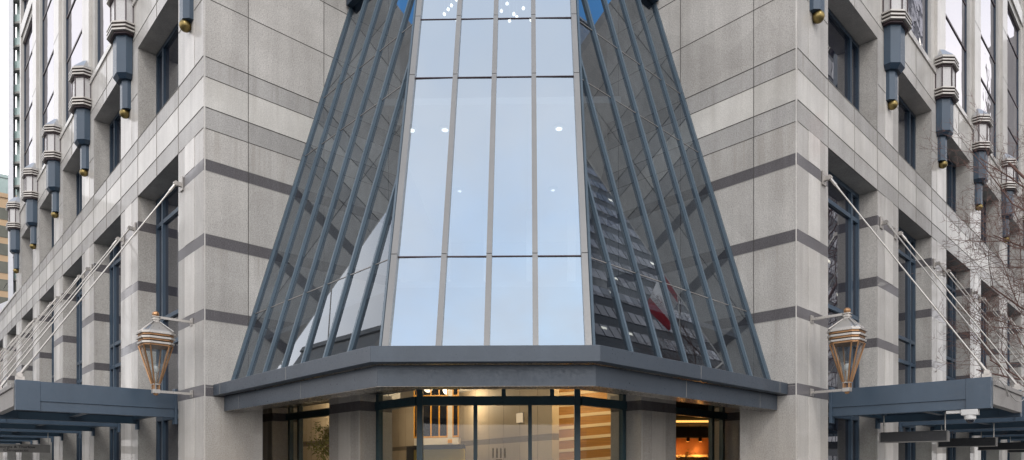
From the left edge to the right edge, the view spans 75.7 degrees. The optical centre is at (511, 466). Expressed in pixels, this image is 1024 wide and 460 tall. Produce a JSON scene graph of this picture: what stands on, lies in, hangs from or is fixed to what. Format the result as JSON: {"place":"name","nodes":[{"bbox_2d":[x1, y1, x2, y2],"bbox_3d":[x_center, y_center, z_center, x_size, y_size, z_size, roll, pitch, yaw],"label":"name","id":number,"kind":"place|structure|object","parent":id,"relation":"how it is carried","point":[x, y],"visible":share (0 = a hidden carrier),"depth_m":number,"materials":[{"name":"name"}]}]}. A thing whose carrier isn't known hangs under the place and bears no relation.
{"place":"outdoors","nodes":[
{"label":"outdoors","id":0,"kind":"place"},
{"bbox_2d":[0,192,16,303],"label":"tan office block","id":1,"kind":"structure","parent":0,"point":[3,249],"depth_m":125.56,"materials":[{"name":"beige concrete"}]},
{"bbox_2d":[0,297,7,303],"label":"window","id":2,"kind":"structure","parent":1,"relation":"in","point":[2,299],"depth_m":125.49,"materials":[{"name":"green glass"}]},
{"bbox_2d":[0,279,7,290],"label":"window","id":3,"kind":"structure","parent":1,"relation":"in","point":[3,282],"depth_m":125.49,"materials":[{"name":"grey glass"}]},
{"bbox_2d":[0,261,7,273],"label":"window","id":4,"kind":"structure","parent":1,"relation":"in","point":[3,265],"depth_m":125.49,"materials":[{"name":"grey glass"}]},
{"bbox_2d":[0,243,7,255],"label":"window","id":5,"kind":"structure","parent":1,"relation":"in","point":[3,247],"depth_m":125.54,"materials":[{"name":"green glass"}]},
{"bbox_2d":[0,225,7,237],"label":"window","id":6,"kind":"structure","parent":1,"relation":"in","point":[3,232],"depth_m":125.49,"materials":[{"name":"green glass"}]},
{"bbox_2d":[0,207,7,219],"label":"window","id":7,"kind":"structure","parent":1,"relation":"in","point":[3,213],"depth_m":125.49,"materials":[{"name":"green glass"}]},
{"bbox_2d":[0,174,16,195],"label":"green glass block","id":8,"kind":"structure","parent":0,"point":[3,183],"depth_m":164.87,"materials":[{"name":"glass"}]},
{"bbox_2d":[0,186,16,195],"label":"window","id":9,"kind":"structure","parent":8,"relation":"in","point":[2,189],"depth_m":164.81,"materials":[{"name":"green glass"}]},
{"bbox_2d":[0,0,16,176],"label":"sky","id":10,"kind":"structure","parent":0,"point":[3,3],"materials":[{"name":"white"}]},
{"bbox_2d":[8,0,19,299],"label":"balcony tower","id":11,"kind":"structure","parent":0,"point":[13,94],"depth_m":90.14,"materials":[{"name":"white glass"}]},
{"bbox_2d":[676,449,705,459],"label":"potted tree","id":12,"kind":"object","parent":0,"point":[685,457],"visible":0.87,"depth_m":18.46,"materials":[{"name":"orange plant"}]},
{"bbox_2d":[911,89,1023,436],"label":"bare tree","id":13,"kind":"object","parent":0,"point":[1006,229],"visible":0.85,"depth_m":17.05,"materials":[{"name":"brown plant"}]},
{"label":"pavement","id":14,"kind":"structure","parent":0,"visible":0},
{"bbox_2d":[0,300,8,310],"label":"white annex","id":15,"kind":"object","parent":14,"relation":"on","point":[3,304],"depth_m":63.02,"materials":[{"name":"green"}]},
{"bbox_2d":[304,421,328,459],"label":"potted tree","id":16,"kind":"object","parent":14,"relation":"on","point":[324,437],"visible":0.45,"depth_m":16.17,"materials":[{"name":"green plant"}]},
{"bbox_2d":[406,389,465,459],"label":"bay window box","id":17,"kind":"object","parent":14,"relation":"on","point":[440,424],"visible":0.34,"depth_m":15.97,"materials":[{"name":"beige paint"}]},
{"bbox_2d":[414,406,416,437],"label":"window","id":18,"kind":"structure","parent":17,"relation":"in","point":[415,407],"depth_m":15.88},
{"bbox_2d":[423,406,447,437],"bbox_3d":[-1.862,-1.154,15.960,0.637,0.919,0.106,0,0,-2],"label":"window","id":19,"kind":"structure","parent":17,"relation":"in","point":[435,418],"depth_m":15.95,"materials":[{"name":"glass"}]},
{"bbox_2d":[423,389,447,395],"bbox_3d":[-1.862,-1.979,15.960,0.637,0.589,0.106,0,0,-2],"label":"window","id":20,"kind":"structure","parent":17,"relation":"in","point":[436,392],"depth_m":15.95,"materials":[{"name":"glass"}]},
{"bbox_2d":[452,406,458,436],"bbox_3d":[-1.371,-1.169,16.006,0.171,0.905,0.065,0,0,-6],"label":"window","id":21,"kind":"structure","parent":17,"relation":"in","point":[455,409],"depth_m":16.01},
{"bbox_2d":[452,389,458,395],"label":"window","id":22,"kind":"structure","parent":17,"relation":"in","point":[455,392],"depth_m":15.99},
{"bbox_2d":[0,0,1023,459],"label":"office building","id":23,"kind":"structure","parent":14,"relation":"on","point":[640,176],"depth_m":12.63,"materials":[{"name":"stone"}]},
{"bbox_2d":[0,338,16,443],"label":"awning","id":24,"kind":"object","parent":23,"relation":"attached to","point":[0,354],"visible":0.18,"depth_m":28.64,"materials":[{"name":"blue paint"}]},
{"bbox_2d":[6,197,19,273],"bbox_3d":[-21.312,-9.903,28.109,0.433,3.233,0.980,0,0,-44],"label":"wall sconce","id":25,"kind":"object","parent":23,"relation":"attached to","point":[13,222],"depth_m":27.92,"materials":[{"name":"blue paint"}]},
{"bbox_2d":[0,322,33,443],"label":"awning","id":26,"kind":"object","parent":23,"relation":"attached to","point":[12,441],"visible":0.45,"depth_m":25.63,"materials":[{"name":"blue paint"}]},
{"bbox_2d":[24,0,28,12],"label":"window","id":27,"kind":"structure","parent":23,"relation":"in","point":[25,1],"depth_m":27.69,"materials":[{"name":"grey glass"}]},
{"bbox_2d":[0,301,55,443],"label":"awning","id":28,"kind":"object","parent":23,"relation":"attached to","point":[10,437],"visible":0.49,"depth_m":22.49,"materials":[{"name":"blue paint"}]},
{"bbox_2d":[24,23,31,167],"bbox_3d":[-19.557,-14.380,26.783,0.110,6.940,2.860,0,0,-44],"label":"window","id":29,"kind":"structure","parent":23,"relation":"in","point":[28,43],"depth_m":27.15,"materials":[{"name":"grey glass"}]},
{"bbox_2d":[21,163,37,248],"bbox_3d":[-18.305,-9.903,24.973,0.433,3.233,0.980,0,0,-44],"label":"wall sconce","id":30,"kind":"object","parent":23,"relation":"attached to","point":[29,175],"depth_m":24.78,"materials":[{"name":"blue paint"}]},
{"bbox_2d":[0,275,83,440],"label":"awning","id":31,"kind":"object","parent":23,"relation":"attached to","point":[31,432],"visible":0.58,"depth_m":19.35,"materials":[{"name":"blue paint"}]},
{"bbox_2d":[0,433,50,452],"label":"hanging sign","id":32,"kind":"object","parent":31,"relation":"hanging from","point":[27,448],"visible":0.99,"depth_m":19.57,"materials":[{"name":"grey metal"}]},
{"bbox_2d":[42,0,53,166],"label":"window","id":33,"kind":"structure","parent":23,"relation":"in","point":[47,5],"depth_m":24.03,"materials":[{"name":"glass"}]},
{"bbox_2d":[42,119,60,217],"bbox_3d":[-15.297,-9.903,21.837,0.433,3.233,0.980,0,0,-44],"label":"wall sconce","id":34,"kind":"object","parent":23,"relation":"attached to","point":[51,155],"depth_m":21.65,"materials":[{"name":"blue paint"}]},
{"bbox_2d":[52,305,53,459],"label":"window","id":35,"kind":"structure","parent":23,"relation":"in","point":[52,305],"depth_m":24.78,"materials":[{"name":"blue paint"}]},
{"bbox_2d":[52,217,53,246],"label":"window","id":36,"kind":"structure","parent":23,"relation":"in","point":[52,217],"depth_m":24.78,"materials":[{"name":"glass"}]},
{"bbox_2d":[0,234,123,435],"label":"awning","id":37,"kind":"object","parent":23,"relation":"attached to","point":[43,425],"visible":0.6,"depth_m":16.19,"materials":[{"name":"blue paint"}]},
{"bbox_2d":[66,0,81,121],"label":"window","id":38,"kind":"structure","parent":23,"relation":"in","point":[73,8],"depth_m":20.92,"materials":[{"name":"glass"}]},
{"bbox_2d":[76,273,81,459],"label":"window","id":39,"kind":"structure","parent":23,"relation":"in","point":[79,295],"depth_m":21.47,"materials":[{"name":"blue glass"}]},
{"bbox_2d":[76,170,81,216],"bbox_3d":[-13.325,-8.600,20.718,0.150,2.100,2.860,0,0,-44],"label":"window","id":40,"kind":"structure","parent":23,"relation":"in","point":[78,177],"depth_m":21.61,"materials":[{"name":"blue paint"}]},
{"bbox_2d":[69,60,90,176],"bbox_3d":[-12.290,-9.903,18.701,0.433,3.233,0.980,0,0,-44],"label":"wall sconce","id":41,"kind":"object","parent":23,"relation":"attached to","point":[80,100],"depth_m":18.51,"materials":[{"name":"blue paint"}]},
{"bbox_2d":[0,176,183,429],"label":"awning","id":42,"kind":"object","parent":23,"relation":"attached to","point":[21,397],"visible":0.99,"depth_m":12.36,"materials":[{"name":"blue paint"}]},
{"bbox_2d":[98,0,109,62],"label":"window","id":43,"kind":"structure","parent":23,"relation":"in","point":[103,9],"depth_m":18.08,"materials":[{"name":"white glass"}]},
{"bbox_2d":[109,235,120,459],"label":"window","id":44,"kind":"structure","parent":23,"relation":"in","point":[115,268],"depth_m":18.19,"materials":[{"name":"blue paint"}]},
{"bbox_2d":[110,110,120,172],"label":"window","id":45,"kind":"structure","parent":23,"relation":"in","point":[115,126],"depth_m":18.15,"materials":[{"name":"glass"}]},
{"bbox_2d":[106,0,134,118],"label":"wall sconce","id":46,"kind":"object","parent":23,"relation":"attached to","point":[120,31],"depth_m":15.39,"materials":[{"name":"blue paint"}]},
{"bbox_2d":[136,311,192,397],"bbox_3d":[-6.421,-2.082,12.210,0.909,1.543,0.570,0,0,-44],"label":"wall lantern","id":47,"kind":"object","parent":23,"relation":"attached to","point":[155,333],"depth_m":12.03,"materials":[{"name":"metal"}]},
{"bbox_2d":[156,180,177,459],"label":"window","id":48,"kind":"structure","parent":23,"relation":"in","point":[167,211],"depth_m":14.92,"materials":[{"name":"glass"}]},
{"bbox_2d":[156,23,177,114],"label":"window","id":49,"kind":"structure","parent":23,"relation":"in","point":[167,56],"depth_m":14.97,"materials":[{"name":"glass"}]},
{"bbox_2d":[179,0,193,32],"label":"wall sconce","id":50,"kind":"object","parent":23,"relation":"attached to","point":[186,13],"depth_m":12.44,"materials":[{"name":"blue paint"}]},
{"bbox_2d":[346,0,359,7],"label":"wall lamp","id":51,"kind":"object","parent":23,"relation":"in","point":[350,3],"depth_m":14.00,"materials":[{"name":"black metal"}]},
{"bbox_2d":[213,345,787,411],"bbox_3d":[-0.176,-1.284,16.002,26.000,0.503,15.530,0,0,1],"label":"entrance canopy","id":52,"kind":"object","parent":23,"relation":"attached to","point":[374,370],"visible":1,"depth_m":8.81,"materials":[{"name":"grey metal"}]},
{"bbox_2d":[516,412,523,423],"bbox_3d":[0.205,-1.290,17.357,0.066,0.280,0.330,0,0,-27],"label":"wall light","id":53,"kind":"object","parent":23,"relation":"attached to","point":[519,417],"visible":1,"depth_m":17.30,"materials":[{"name":"glass"}]},
{"bbox_2d":[686,425,689,441],"bbox_3d":[5.686,-1.078,21.275,0.120,0.544,0.148,0,0,1],"label":"track spotlight","id":54,"kind":"object","parent":23,"relation":"attached to","point":[687,438],"visible":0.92,"depth_m":21.24,"materials":[{"name":"black metal"}]},
{"bbox_2d":[676,420,707,421],"bbox_3d":[6.765,-1.400,20.283,4.300,0.060,0.080,0,0,1],"label":"strip light","id":55,"kind":"object","parent":23,"relation":"attached to","point":[691,420],"depth_m":20.27,"materials":[{"name":"yellow plastic"}]},
{"bbox_2d":[698,425,701,441],"bbox_3d":[6.086,-1.078,21.267,0.120,0.544,0.148,0,0,1],"label":"track spotlight","id":56,"kind":"object","parent":23,"relation":"attached to","point":[700,438],"visible":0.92,"depth_m":21.23,"materials":[{"name":"black metal"}]},
{"bbox_2d":[809,0,824,23],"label":"wall sconce","id":57,"kind":"object","parent":23,"relation":"attached to","point":[817,9],"depth_m":12.20,"materials":[{"name":"blue paint"}]},
{"bbox_2d":[810,308,867,396],"bbox_3d":[5.905,-2.082,11.952,0.570,1.543,0.909,0,0,-44],"label":"wall lantern","id":58,"kind":"object","parent":23,"relation":"attached to","point":[846,330],"depth_m":11.77,"materials":[{"name":"metal"}]},
{"bbox_2d":[828,170,858,459],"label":"window","id":59,"kind":"structure","parent":23,"relation":"in","point":[843,221],"depth_m":14.51,"materials":[{"name":"glass"}]},
{"bbox_2d":[828,7,858,110],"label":"window","id":60,"kind":"structure","parent":23,"relation":"in","point":[843,51],"depth_m":14.51,"materials":[{"name":"black glass"}]},
{"bbox_2d":[882,0,911,109],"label":"wall sconce","id":61,"kind":"object","parent":23,"relation":"attached to","point":[896,21],"depth_m":15.03,"materials":[{"name":"blue paint"}]},
{"bbox_2d":[898,226,915,459],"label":"window","id":62,"kind":"structure","parent":23,"relation":"in","point":[906,287],"depth_m":17.69,"materials":[{"name":"blue paint"}]},
{"bbox_2d":[898,94,915,169],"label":"window","id":63,"kind":"structure","parent":23,"relation":"in","point":[906,118],"depth_m":17.68,"materials":[{"name":"glass"}]},
{"bbox_2d":[908,0,927,54],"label":"window","id":64,"kind":"structure","parent":23,"relation":"in","point":[917,9],"depth_m":17.51,"materials":[{"name":"glass"}]},
{"bbox_2d":[822,170,1023,428],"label":"awning","id":65,"kind":"object","parent":23,"relation":"attached to","point":[985,394],"visible":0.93,"depth_m":12.04,"materials":[{"name":"blue paint"}]},
{"bbox_2d":[879,411,949,442],"bbox_3d":[7.950,-0.777,13.041,0.130,0.586,1.204,0,0,-44],"label":"hanging sign","id":66,"kind":"object","parent":65,"relation":"hanging from","point":[916,436],"visible":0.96,"depth_m":12.97,"materials":[{"name":"black metal"}]},
{"bbox_2d":[946,409,979,422],"bbox_3d":[7.748,-0.863,11.330,0.170,0.235,0.470,0,0,-44],"label":"security camera","id":67,"kind":"object","parent":65,"relation":"attached to","point":[969,415],"visible":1,"depth_m":11.21,"materials":[{"name":"white paint"}]},
{"bbox_2d":[997,378,1023,401],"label":"cable","id":68,"kind":"object","parent":65,"relation":"hanging from","point":[1007,391],"visible":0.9,"depth_m":11.38,"materials":[{"name":"metal"}]},
{"bbox_2d":[935,49,958,168],"bbox_3d":[12.040,-9.903,18.192,0.980,3.233,0.433,0,0,-44],"label":"wall sconce","id":69,"kind":"object","parent":23,"relation":"attached to","point":[946,91],"depth_m":18.01,"materials":[{"name":"blue paint"}]},
{"bbox_2d":[946,265,955,459],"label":"window","id":70,"kind":"structure","parent":23,"relation":"in","point":[950,355],"depth_m":20.74,"materials":[{"name":"glass"}]},
{"bbox_2d":[946,155,955,211],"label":"window","id":71,"kind":"structure","parent":23,"relation":"in","point":[950,170],"depth_m":20.72,"materials":[{"name":"glass"}]},
{"bbox_2d":[946,0,966,113],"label":"window","id":72,"kind":"structure","parent":23,"relation":"in","point":[956,10],"depth_m":20.38,"materials":[{"name":"white glass"}]},
{"bbox_2d":[894,228,1023,431],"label":"awning","id":73,"kind":"object","parent":23,"relation":"attached to","point":[1007,422],"visible":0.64,"depth_m":15.64,"materials":[{"name":"blue paint"}]},
{"bbox_2d":[937,423,997,446],"bbox_3d":[11.086,-0.777,16.048,0.130,0.586,1.204,0,0,-44],"label":"hanging sign","id":74,"kind":"object","parent":73,"relation":"hanging from","point":[976,442],"visible":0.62,"depth_m":15.93,"materials":[{"name":"black metal"}]},
{"bbox_2d":[972,109,992,210],"bbox_3d":[15.177,-9.903,21.199,0.980,3.233,0.433,0,0,-44],"label":"wall sconce","id":75,"kind":"object","parent":23,"relation":"attached to","point":[985,126],"depth_m":21.01,"materials":[{"name":"blue paint"}]},
{"bbox_2d":[943,266,1023,437],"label":"awning","id":76,"kind":"object","parent":23,"relation":"attached to","point":[997,431],"visible":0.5,"depth_m":18.65,"materials":[{"name":"blue paint"}]},
{"bbox_2d":[978,432,1023,449],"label":"hanging sign","id":77,"kind":"object","parent":76,"relation":"hanging from","point":[1011,446],"visible":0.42,"depth_m":18.94,"materials":[{"name":"black metal"}]},
{"bbox_2d":[981,293,985,459],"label":"window","id":78,"kind":"structure","parent":23,"relation":"in","point":[983,452],"depth_m":23.76,"materials":[{"name":"blue glass"}]},
{"bbox_2d":[981,200,985,242],"bbox_3d":[16.296,-8.600,23.171,2.860,2.100,0.150,0,0,-44],"label":"window","id":79,"kind":"structure","parent":23,"relation":"in","point":[983,210],"depth_m":23.76,"materials":[{"name":"black glass"}]},
{"bbox_2d":[981,0,995,156],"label":"window","id":80,"kind":"structure","parent":23,"relation":"in","point":[988,7],"depth_m":23.29,"materials":[{"name":"glass"}]},
{"bbox_2d":[979,294,1023,442],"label":"awning","id":81,"kind":"object","parent":23,"relation":"attached to","point":[1014,436],"visible":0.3,"depth_m":21.78,"materials":[{"name":"blue paint"}]},
{"bbox_2d":[1007,437,1023,452],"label":"hanging sign","id":82,"kind":"object","parent":81,"relation":"hanging from","point":[1014,451],"visible":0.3,"depth_m":22.32,"materials":[{"name":"black metal"}]},
{"bbox_2d":[1007,315,1009,459],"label":"window","id":83,"kind":"structure","parent":23,"relation":"in","point":[1008,352],"depth_m":27.07,"materials":[{"name":"blue paint"}]},
{"bbox_2d":[1007,232,1009,267],"bbox_3d":[19.432,-8.600,26.178,2.860,2.100,0.150,0,0,-44],"label":"window","id":84,"kind":"structure","parent":23,"relation":"in","point":[1008,249],"depth_m":27.07,"materials":[{"name":"grey glass"}]},
{"bbox_2d":[1001,153,1018,241],"bbox_3d":[18.313,-9.903,24.206,0.980,3.233,0.433,0,0,-44],"label":"wall sconce","id":85,"kind":"object","parent":23,"relation":"attached to","point":[1010,189],"depth_m":24.02,"materials":[{"name":"blue paint"}]},
{"bbox_2d":[1007,4,1018,192],"bbox_3d":[19.639,-14.380,25.962,2.860,6.940,0.110,0,0,-44],"label":"window","id":86,"kind":"structure","parent":23,"relation":"in","point":[1012,30],"depth_m":26.19,"materials":[{"name":"glass"}]},
{"bbox_2d":[1006,315,1023,441],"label":"awning","id":87,"kind":"object","parent":23,"relation":"attached to","point":[1021,440],"visible":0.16,"depth_m":24.70,"materials":[{"name":"blue paint"}]}
]}

